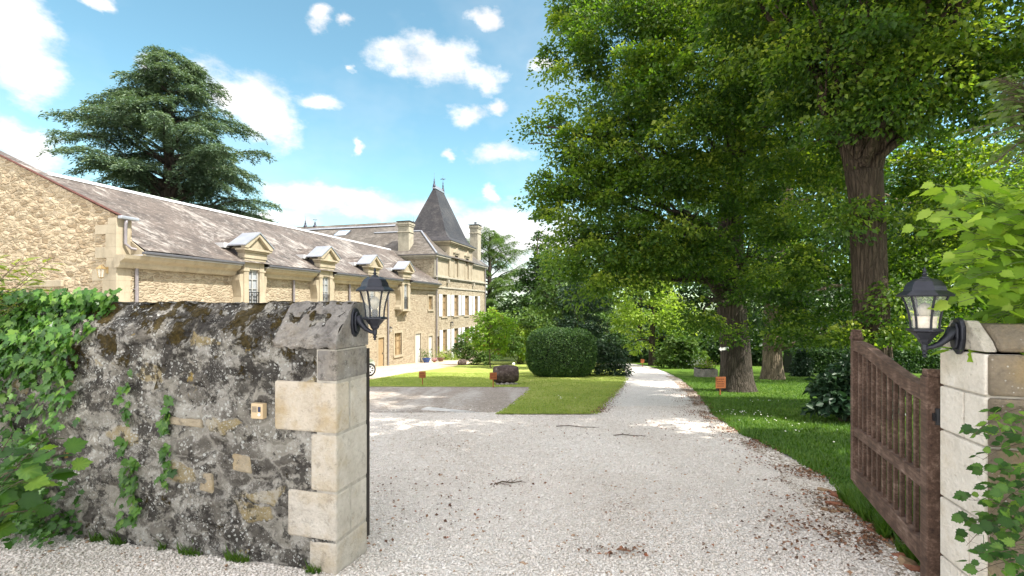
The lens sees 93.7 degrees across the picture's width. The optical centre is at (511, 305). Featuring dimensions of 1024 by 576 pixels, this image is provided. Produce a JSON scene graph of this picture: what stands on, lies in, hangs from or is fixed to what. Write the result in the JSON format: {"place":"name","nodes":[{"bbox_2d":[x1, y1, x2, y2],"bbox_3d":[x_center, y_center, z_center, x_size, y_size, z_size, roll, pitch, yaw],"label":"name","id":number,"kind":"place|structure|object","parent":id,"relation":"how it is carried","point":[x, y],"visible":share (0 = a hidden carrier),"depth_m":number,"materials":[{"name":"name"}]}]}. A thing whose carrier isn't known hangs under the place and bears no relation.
{"place":"outdoors","nodes":[
{"label":"outdoors","id":0,"kind":"place"},
{"bbox_2d":[370,358,472,379],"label":"courtyard","id":1,"kind":"structure","parent":0,"point":[386,371],"depth_m":33.69,"materials":[{"name":"white gravel"}]},
{"bbox_2d":[0,150,172,301],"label":"gable building","id":2,"kind":"structure","parent":1,"relation":"on","point":[79,236],"depth_m":18.37,"materials":[{"name":"stone"}]},
{"bbox_2d":[96,264,107,277],"bbox_3d":[-14.932,-1.252,17.468,0.277,0.523,0.380,0,0,15],"label":"outdoor lamp","id":3,"kind":"object","parent":2,"relation":"attached to","point":[100,267],"visible":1,"depth_m":17.46,"materials":[{"name":"beige metal"}]},
{"bbox_2d":[44,172,441,366],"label":"barn","id":4,"kind":"structure","parent":1,"relation":"on","point":[217,256],"depth_m":25.25,"materials":[{"name":"stone"}]},
{"bbox_2d":[378,337,382,365],"bbox_3d":[-9.734,3.550,35.399,0.110,2.400,0.843,0,0,15],"label":"door","id":5,"kind":"structure","parent":4,"relation":"in","point":[380,340],"depth_m":35.46,"materials":[{"name":"wood"}]},
{"bbox_2d":[395,333,399,354],"bbox_3d":[-9.157,3.025,37.895,0.084,1.750,1.158,0,0,15],"label":"window","id":6,"kind":"structure","parent":4,"relation":"in","point":[397,335],"depth_m":38.19,"materials":[{"name":"beige glass"}]},
{"bbox_2d":[416,333,419,362],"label":"door","id":7,"kind":"structure","parent":4,"relation":"in","point":[417,335],"depth_m":41.40,"materials":[{"name":"white paint"}]},
{"bbox_2d":[429,336,431,361],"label":"door","id":8,"kind":"structure","parent":4,"relation":"in","point":[430,337],"depth_m":43.85,"materials":[{"name":"white paint"}]},
{"bbox_2d":[370,358,375,375],"bbox_3d":[-8.598,2.759,23.438,3.660,1.500,1.800,0,0,-44],"label":"parked car","id":9,"kind":"object","parent":1,"relation":"on","point":[372,368],"visible":0.13,"depth_m":23.86,"materials":[{"name":"silver metal"}]},
{"bbox_2d":[419,346,436,362],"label":"potted plant","id":10,"kind":"object","parent":1,"relation":"on","point":[426,360],"visible":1,"depth_m":41.24,"materials":[{"name":"green plant"}]},
{"bbox_2d":[435,345,446,361],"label":"potted plant","id":11,"kind":"object","parent":1,"relation":"on","point":[440,359],"visible":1,"depth_m":43.75,"materials":[{"name":"green plant"}]},
{"bbox_2d":[444,347,469,359],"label":"flower bed plant","id":12,"kind":"object","parent":1,"relation":"on","point":[448,355],"visible":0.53,"depth_m":46.85,"materials":[{"name":"green plant"}]},
{"bbox_2d":[457,359,466,364],"bbox_3d":[-3.801,4.388,36.614,0.699,0.667,0.669,0,0,0],"label":"boulder","id":13,"kind":"object","parent":1,"relation":"on","point":[462,362],"visible":0.69,"depth_m":36.36,"materials":[{"name":"stone"}]},
{"bbox_2d":[370,387,530,411],"bbox_3d":[-2.814,2.604,13.800,7.009,0.621,6.900,0,0,0],"label":"parking pad","id":14,"kind":"object","parent":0,"point":[475,399],"visible":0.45,"depth_m":13.15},
{"bbox_2d":[0,364,904,575],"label":"gravel drive","id":15,"kind":"structure","parent":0,"point":[640,391],"depth_m":4.41,"materials":[{"name":"grey gravel"}]},
{"bbox_2d":[0,456,84,549],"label":"weeds","id":16,"kind":"object","parent":15,"relation":"on","point":[24,527],"visible":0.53,"depth_m":3.38,"materials":[{"name":"green plant"}]},
{"bbox_2d":[0,430,92,538],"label":"hazel sapling","id":17,"kind":"object","parent":15,"relation":"on","point":[22,496],"visible":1,"depth_m":2.75,"materials":[{"name":"green plant"}]},
{"bbox_2d":[35,525,320,574],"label":"wall grass","id":18,"kind":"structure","parent":15,"relation":"on","point":[230,556],"depth_m":3.19,"materials":[{"name":"green plant"}]},
{"bbox_2d":[421,407,484,412],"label":"kerb","id":19,"kind":"structure","parent":15,"relation":"on","point":[443,409],"depth_m":10.56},
{"bbox_2d":[10,382,903,575],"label":"leaf litter","id":20,"kind":"object","parent":15,"relation":"on","point":[865,536],"visible":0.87,"depth_m":3.86,"materials":[{"name":"brown plant"}]},
{"bbox_2d":[0,405,919,575],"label":"loose gravel","id":21,"kind":"structure","parent":15,"relation":"on","point":[12,566],"depth_m":4.01,"materials":[{"name":"grey gravel"}]},
{"bbox_2d":[494,478,520,484],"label":"fallen twig","id":22,"kind":"object","parent":21,"relation":"on","point":[506,482],"visible":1,"depth_m":4.87,"materials":[{"name":"brown wood"}]},
{"bbox_2d":[613,433,645,436],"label":"fallen twig","id":23,"kind":"object","parent":15,"relation":"on","point":[630,435],"visible":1,"depth_m":7.53,"materials":[{"name":"brown wood"}]},
{"bbox_2d":[371,361,624,413],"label":"lawn island","id":24,"kind":"structure","parent":0,"point":[482,368],"depth_m":19.23,"materials":[{"name":"green plant"}]},
{"bbox_2d":[419,371,425,384],"bbox_3d":[-3.360,2.780,18.001,0.250,0.640,0.058,0,0,-4],"label":"wooden sign","id":25,"kind":"object","parent":24,"relation":"on","point":[422,374],"visible":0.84,"depth_m":17.98,"materials":[{"name":"orange wood"}]},
{"bbox_2d":[451,318,524,364],"bbox_3d":[-1.849,2.794,37.104,5.789,3.920,2.611,0,0,0],"label":"flowering bush","id":26,"kind":"object","parent":24,"relation":"on","point":[464,348],"visible":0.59,"depth_m":36.82,"materials":[{"name":"green plant"}]},
{"bbox_2d":[462,306,518,367],"bbox_3d":[-1.541,2.240,33.477,4.041,4.471,2.034,0,0,0],"label":"young tree","id":27,"kind":"object","parent":24,"relation":"on","point":[481,328],"visible":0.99,"depth_m":33.27,"materials":[{"name":"green plant"}]},
{"bbox_2d":[490,372,496,386],"bbox_3d":[-0.665,2.684,16.968,0.250,0.646,0.057,0,0,-4],"label":"wooden sign","id":28,"kind":"object","parent":24,"relation":"on","point":[493,376],"visible":0.9,"depth_m":16.95,"materials":[{"name":"orange wood"}]},
{"bbox_2d":[493,365,518,382],"bbox_3d":[-0.239,2.621,18.396,0.950,0.710,0.705,0,0,-8],"label":"boulder","id":29,"kind":"object","parent":24,"relation":"on","point":[508,373],"visible":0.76,"depth_m":18.13,"materials":[{"name":"stone"}]},
{"bbox_2d":[495,322,541,363],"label":"flowering bush","id":30,"kind":"object","parent":24,"relation":"on","point":[521,356],"visible":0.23,"depth_m":37.96,"materials":[{"name":"green plant"}]},
{"bbox_2d":[500,306,556,362],"bbox_3d":[1.530,2.509,38.828,6.411,4.942,4.235,0,0,0],"label":"park tree","id":31,"kind":"object","parent":24,"relation":"on","point":[527,322],"visible":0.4,"depth_m":38.24,"materials":[{"name":"green plant"}]},
{"bbox_2d":[525,326,597,377],"bbox_3d":[2.364,2.244,23.131,3.512,2.530,1.926,0,0,0],"label":"clipped hedge","id":32,"kind":"object","parent":24,"relation":"on","point":[556,351],"visible":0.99,"depth_m":22.42,"materials":[{"name":"green plant"}]},
{"bbox_2d":[527,246,613,326],"bbox_3d":[3.763,0.146,31.097,5.569,8.468,4.626,0,0,23],"label":"park tree","id":33,"kind":"object","parent":24,"relation":"on","point":[548,283],"visible":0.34,"depth_m":30.75,"materials":[{"name":"green plant"}]},
{"bbox_2d":[550,278,634,376],"bbox_3d":[4.074,1.093,24.496,4.375,5.218,3.261,0,0,0],"label":"spreading conifer","id":34,"kind":"object","parent":24,"relation":"on","point":[606,363],"visible":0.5,"depth_m":24.30,"materials":[{"name":"green plant"}]},
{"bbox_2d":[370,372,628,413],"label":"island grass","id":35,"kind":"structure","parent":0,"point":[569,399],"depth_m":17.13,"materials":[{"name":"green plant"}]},
{"bbox_2d":[0,0,1023,308],"label":"sky","id":36,"kind":"structure","parent":0,"point":[359,105],"materials":[{"name":"blue"}]},
{"bbox_2d":[469,309,960,363],"bbox_3d":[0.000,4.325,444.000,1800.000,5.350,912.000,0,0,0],"label":"ground","id":37,"kind":"structure","parent":0,"point":[508,359],"depth_m":59.32,"materials":[{"name":"green plant"}]},
{"bbox_2d":[0,254,59,321],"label":"feathery shrub","id":38,"kind":"object","parent":37,"relation":"on","point":[24,282],"visible":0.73,"depth_m":3.73,"materials":[{"name":"yellow plant"}]},
{"bbox_2d":[36,44,282,266],"bbox_3d":[-27.520,-7.486,38.368,20.218,25.473,20.219,0,0,-22],"label":"cedar tree","id":39,"kind":"object","parent":37,"relation":"on","point":[199,172],"visible":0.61,"depth_m":36.06,"materials":[{"name":"green plant"}]},
{"bbox_2d":[0,300,368,574],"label":"boundary wall","id":40,"kind":"structure","parent":37,"relation":"on","point":[283,483],"depth_m":3.19,"materials":[{"name":"grey stone"}]},
{"bbox_2d":[0,287,177,531],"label":"ivy","id":41,"kind":"object","parent":40,"relation":"attached to","point":[15,333],"visible":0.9,"depth_m":3.51,"materials":[{"name":"green plant"}]},
{"bbox_2d":[251,402,266,418],"bbox_3d":[-1.616,0.671,3.062,0.090,0.098,0.044,0,0,15],"label":"intercom","id":42,"kind":"object","parent":40,"relation":"attached to","point":[258,410],"visible":1,"depth_m":3.05,"materials":[{"name":"white paint"}]},
{"bbox_2d":[366,348,369,535],"bbox_3d":[-0.985,0.930,3.271,0.008,1.280,0.040,0,0,15],"label":"iron strip","id":43,"kind":"object","parent":40,"relation":"attached to","point":[368,443],"visible":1,"depth_m":3.28,"materials":[{"name":"black metal"}]},
{"bbox_2d":[350,268,393,339],"bbox_3d":[-0.901,-0.012,3.073,0.257,0.470,0.234,0,0,15],"label":"wall lantern","id":44,"kind":"object","parent":40,"relation":"attached to","point":[374,283],"depth_m":3.05,"materials":[{"name":"black metal"}]},
{"bbox_2d":[297,178,488,360],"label":"chateau house","id":45,"kind":"structure","parent":37,"relation":"on","point":[431,241],"depth_m":49.26,"materials":[{"name":"stone"}]},
{"bbox_2d":[442,294,445,315],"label":"window","id":46,"kind":"structure","parent":45,"relation":"in","point":[443,296],"depth_m":47.00,"materials":[{"name":"beige glass"}]},
{"bbox_2d":[443,330,445,349],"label":"window","id":47,"kind":"structure","parent":45,"relation":"in","point":[444,331],"depth_m":47.24,"materials":[{"name":"beige glass"}]},
{"bbox_2d":[454,295,456,315],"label":"window","id":48,"kind":"structure","parent":45,"relation":"in","point":[455,296],"depth_m":50.03,"materials":[{"name":"beige glass"}]},
{"bbox_2d":[454,328,456,357],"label":"window","id":49,"kind":"structure","parent":45,"relation":"in","point":[455,330],"depth_m":50.03,"materials":[{"name":"beige glass"}]},
{"bbox_2d":[465,296,466,314],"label":"window","id":50,"kind":"structure","parent":45,"relation":"in","point":[465,296],"depth_m":53.01,"materials":[{"name":"beige glass"}]},
{"bbox_2d":[467,226,532,343],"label":"cedar tree","id":51,"kind":"object","parent":37,"relation":"on","point":[496,240],"visible":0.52,"depth_m":73.05,"materials":[{"name":"green plant"}]},
{"bbox_2d":[486,290,515,324],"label":"park tree","id":52,"kind":"object","parent":37,"relation":"on","point":[495,306],"visible":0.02,"depth_m":73.23,"materials":[{"name":"green plant"}]},
{"bbox_2d":[486,279,535,333],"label":"park tree","id":53,"kind":"object","parent":37,"relation":"on","point":[514,295],"visible":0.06,"depth_m":76.16,"materials":[{"name":"green plant"}]},
{"bbox_2d":[496,230,573,329],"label":"park tree","id":54,"kind":"object","parent":37,"relation":"on","point":[524,281],"visible":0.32,"depth_m":42.92,"materials":[{"name":"green plant"}]},
{"bbox_2d":[522,297,622,340],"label":"park tree","id":55,"kind":"object","parent":37,"relation":"on","point":[593,322],"visible":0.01,"depth_m":79.50,"materials":[{"name":"green plant"}]},
{"bbox_2d":[575,269,665,345],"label":"park tree","id":56,"kind":"object","parent":37,"relation":"on","point":[603,314],"visible":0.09,"depth_m":67.10,"materials":[{"name":"green plant"}]},
{"bbox_2d":[599,325,662,361],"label":"undergrowth bush","id":57,"kind":"object","parent":37,"relation":"on","point":[618,335],"visible":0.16,"depth_m":43.64,"materials":[{"name":"green plant"}]},
{"bbox_2d":[575,172,715,341],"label":"park tree","id":58,"kind":"object","parent":37,"relation":"on","point":[680,292],"visible":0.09,"depth_m":47.28,"materials":[{"name":"green plant"}]},
{"bbox_2d":[629,320,718,362],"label":"undergrowth bush","id":59,"kind":"object","parent":37,"relation":"on","point":[643,356],"visible":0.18,"depth_m":41.86,"materials":[{"name":"green plant"}]},
{"bbox_2d":[655,168,797,338],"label":"park tree","id":60,"kind":"object","parent":37,"relation":"on","point":[702,292],"visible":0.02,"depth_m":44.53,"materials":[{"name":"green plant"}]},
{"bbox_2d":[711,146,849,352],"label":"park tree","id":61,"kind":"object","parent":37,"relation":"on","point":[820,281],"depth_m":42.10,"materials":[{"name":"green plant"}]},
{"bbox_2d":[785,142,924,345],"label":"park tree","id":62,"kind":"object","parent":37,"relation":"on","point":[846,239],"visible":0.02,"depth_m":41.36,"materials":[{"name":"green plant"}]},
{"bbox_2d":[831,142,990,325],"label":"park tree","id":63,"kind":"object","parent":37,"relation":"on","point":[891,192],"visible":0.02,"depth_m":41.29,"materials":[{"name":"green plant"}]},
{"bbox_2d":[931,145,1023,318],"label":"park tree","id":64,"kind":"object","parent":37,"relation":"on","point":[1009,179],"visible":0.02,"depth_m":40.66,"materials":[{"name":"green plant"}]},
{"bbox_2d":[940,320,1023,575],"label":"gate pillar","id":65,"kind":"structure","parent":37,"relation":"on","point":[993,377],"depth_m":2.34,"materials":[{"name":"stone"}]},
{"bbox_2d":[849,330,943,575],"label":"wooden gate","id":66,"kind":"structure","parent":65,"relation":"attached to","point":[875,455],"depth_m":3.15,"materials":[{"name":"brown wood"}]},
{"bbox_2d":[896,267,965,357],"bbox_3d":[2.148,0.033,2.461,0.257,0.470,0.234,0,0,15],"label":"wall lantern","id":67,"kind":"object","parent":65,"relation":"attached to","point":[924,330],"depth_m":2.43,"materials":[{"name":"black metal"}]},
{"bbox_2d":[951,403,1023,575],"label":"vine shrub","id":68,"kind":"object","parent":65,"relation":"attached to","point":[1004,519],"visible":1,"depth_m":2.06,"materials":[{"name":"green plant"}]},
{"bbox_2d":[986,157,1019,281],"bbox_3d":[39.850,-4.504,34.356,16.512,18.068,10.684,0,0,-36],"label":"park tree","id":69,"kind":"object","parent":37,"relation":"on","point":[1007,175],"visible":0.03,"depth_m":38.06,"materials":[{"name":"green plant"}]},
{"bbox_2d":[634,363,921,542],"bbox_3d":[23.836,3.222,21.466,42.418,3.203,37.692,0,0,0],"label":"lawn","id":70,"kind":"structure","parent":0,"point":[688,373],"depth_m":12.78,"materials":[{"name":"green plant"}]},
{"bbox_2d":[606,271,700,365],"bbox_3d":[10.443,-0.321,35.792,6.724,10.003,6.778,0,0,31],"label":"park tree","id":71,"kind":"object","parent":70,"relation":"on","point":[653,316],"visible":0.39,"depth_m":35.01,"materials":[{"name":"green plant"}]},
{"bbox_2d":[652,328,709,368],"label":"rounded shrub","id":72,"kind":"object","parent":70,"relation":"on","point":[679,352],"visible":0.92,"depth_m":31.89,"materials":[{"name":"green plant"}]},
{"bbox_2d":[655,327,719,363],"bbox_3d":[15.872,3.463,38.882,9.200,3.898,3.801,0,0,0],"label":"undergrowth bush","id":73,"kind":"object","parent":70,"relation":"on","point":[710,352],"visible":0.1,"depth_m":38.38,"materials":[{"name":"green plant"}]},
{"bbox_2d":[506,0,873,392],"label":"lime tree","id":74,"kind":"object","parent":70,"relation":"on","point":[655,59],"visible":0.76,"depth_m":12.66,"materials":[{"name":"green plant"}]},
{"bbox_2d":[558,395,837,441],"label":"daisies","id":75,"kind":"object","parent":70,"relation":"on","point":[745,412],"visible":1,"depth_m":9.80,"materials":[{"name":"plant"}]},
{"bbox_2d":[691,357,718,376],"bbox_3d":[9.284,2.958,23.392,1.673,1.043,1.001,0,0,6],"label":"stone planter","id":76,"kind":"object","parent":70,"relation":"on","point":[705,369],"visible":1,"depth_m":23.09,"materials":[{"name":"grey stone"}]},
{"bbox_2d":[715,377,725,393],"bbox_3d":[6.042,2.398,13.917,0.300,0.668,0.057,0,0,-4],"label":"wooden sign","id":77,"kind":"object","parent":70,"relation":"on","point":[720,382],"visible":0.92,"depth_m":13.89,"materials":[{"name":"orange wood"}]},
{"bbox_2d":[694,326,782,364],"bbox_3d":[18.446,3.124,37.962,9.332,3.981,3.509,0,0,0],"label":"undergrowth bush","id":78,"kind":"object","parent":70,"relation":"on","point":[712,347],"visible":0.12,"depth_m":37.52,"materials":[{"name":"green plant"}]},
{"bbox_2d":[750,328,823,365],"bbox_3d":[20.827,3.081,35.971,8.785,3.977,3.784,0,0,0],"label":"undergrowth bush","id":79,"kind":"object","parent":70,"relation":"on","point":[758,356],"visible":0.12,"depth_m":35.76,"materials":[{"name":"green plant"}]},
{"bbox_2d":[787,345,816,376],"bbox_3d":[14.288,2.781,23.649,1.205,1.710,1.494,0,0,0],"label":"conifer","id":80,"kind":"object","parent":70,"relation":"on","point":[803,357],"visible":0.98,"depth_m":23.47,"materials":[{"name":"green plant"}]},
{"bbox_2d":[782,322,849,365],"bbox_3d":[23.264,2.906,35.023,9.369,4.114,3.744,0,0,0],"label":"undergrowth bush","id":81,"kind":"object","parent":70,"relation":"on","point":[811,346],"visible":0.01,"depth_m":34.67,"materials":[{"name":"green plant"}]},
{"bbox_2d":[660,0,1023,403],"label":"lime tree","id":82,"kind":"object","parent":70,"relation":"on","point":[863,97],"visible":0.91,"depth_m":9.33,"materials":[{"name":"green plant"}]},
{"bbox_2d":[666,68,1023,379],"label":"lime tree","id":83,"kind":"object","parent":70,"relation":"on","point":[772,368],"visible":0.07,"depth_m":20.70,"materials":[{"name":"green plant"}]},
{"bbox_2d":[800,353,905,421],"bbox_3d":[6.376,1.565,8.970,2.084,1.379,1.320,0,0,-12],"label":"laurel bush","id":84,"kind":"object","parent":70,"relation":"on","point":[830,389],"visible":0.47,"depth_m":8.76,"materials":[{"name":"green plant"}]},
{"bbox_2d":[784,346,941,372],"bbox_3d":[23.313,3.147,26.970,15.894,1.796,1.765,0,0,0],"label":"hedge","id":85,"kind":"object","parent":70,"relation":"on","point":[911,362],"visible":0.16,"depth_m":26.35,"materials":[{"name":"green plant"}]},
{"bbox_2d":[829,479,919,565],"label":"tall grass","id":86,"kind":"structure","parent":70,"relation":"on","point":[854,498],"depth_m":3.78,"materials":[{"name":"green plant"}]},
{"bbox_2d":[894,317,953,347],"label":"undergrowth bush","id":87,"kind":"object","parent":70,"relation":"on","point":[934,340],"depth_m":32.51,"materials":[{"name":"green plant"}]},
{"bbox_2d":[901,177,1023,361],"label":"hazel shrub","id":88,"kind":"object","parent":70,"relation":"on","point":[1002,224],"visible":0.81,"depth_m":2.49,"materials":[{"name":"green plant"}]},
{"bbox_2d":[952,70,1023,180],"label":"acacia branch","id":89,"kind":"object","parent":70,"relation":"on","point":[1013,93],"visible":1,"depth_m":4.65,"materials":[{"name":"green plant"}]},
{"bbox_2d":[666,376,919,575],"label":"earth verge","id":90,"kind":"structure","parent":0,"point":[781,461],"depth_m":4.48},
{"bbox_2d":[816,487,831,491],"bbox_3d":[3.010,1.788,4.625,0.132,0.047,0.079,8,21,43],"label":"broken tile","id":91,"kind":"object","parent":90,"relation":"on","point":[821,488],"visible":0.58,"depth_m":4.63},
{"bbox_2d":[820,507,837,512],"bbox_3d":[2.679,1.737,4.056,0.081,0.041,0.123,4,-3,-42],"label":"broken tile","id":92,"kind":"object","parent":90,"relation":"on","point":[825,508],"visible":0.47,"depth_m":4.04,"materials":[{"name":"brown tile"}]},
{"bbox_2d":[828,490,838,498],"bbox_3d":[3.020,1.766,4.451,0.119,0.076,0.192,9,-6,7],"label":"broken tile","id":93,"kind":"object","parent":90,"relation":"on","point":[833,493],"visible":0.23,"depth_m":4.45,"materials":[{"name":"ceramic"}]},
{"bbox_2d":[825,501,842,505],"bbox_3d":[2.837,1.750,4.224,0.149,0.057,0.086,4,-5,20],"label":"broken tile","id":94,"kind":"object","parent":90,"relation":"on","point":[833,502],"visible":0.54,"depth_m":4.21,"materials":[{"name":"ceramic"}]},
{"bbox_2d":[836,508,850,511],"bbox_3d":[2.811,1.738,4.059,0.126,0.047,0.077,10,-12,-2],"label":"broken tile","id":95,"kind":"object","parent":90,"relation":"on","point":[843,509],"visible":0.51,"depth_m":4.04,"materials":[{"name":"brown tile"}]},
{"bbox_2d":[886,543,895,547],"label":"broken tile","id":96,"kind":"object","parent":90,"relation":"on","point":[890,545],"visible":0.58,"depth_m":3.31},
{"bbox_2d":[891,552,905,556],"bbox_3d":[2.582,1.657,3.175,0.115,0.050,0.078,-1,-17,-1],"label":"broken tile","id":97,"kind":"object","parent":90,"relation":"on","point":[898,554],"visible":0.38,"depth_m":3.16,"materials":[{"name":"ceramic"}]},
{"bbox_2d":[897,555,918,565],"bbox_3d":[2.527,1.643,3.042,0.150,0.057,0.088,18,24,28],"label":"broken tile","id":98,"kind":"object","parent":90,"relation":"on","point":[901,559],"visible":0.58,"depth_m":3.04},
{"bbox_2d":[903,563,919,571],"bbox_3d":[2.508,1.640,2.982,0.121,0.046,0.074,1,-2,15],"label":"broken tile","id":99,"kind":"object","parent":90,"relation":"on","point":[915,568],"visible":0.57,"depth_m":2.98,"materials":[{"name":"ceramic"}]}
]}

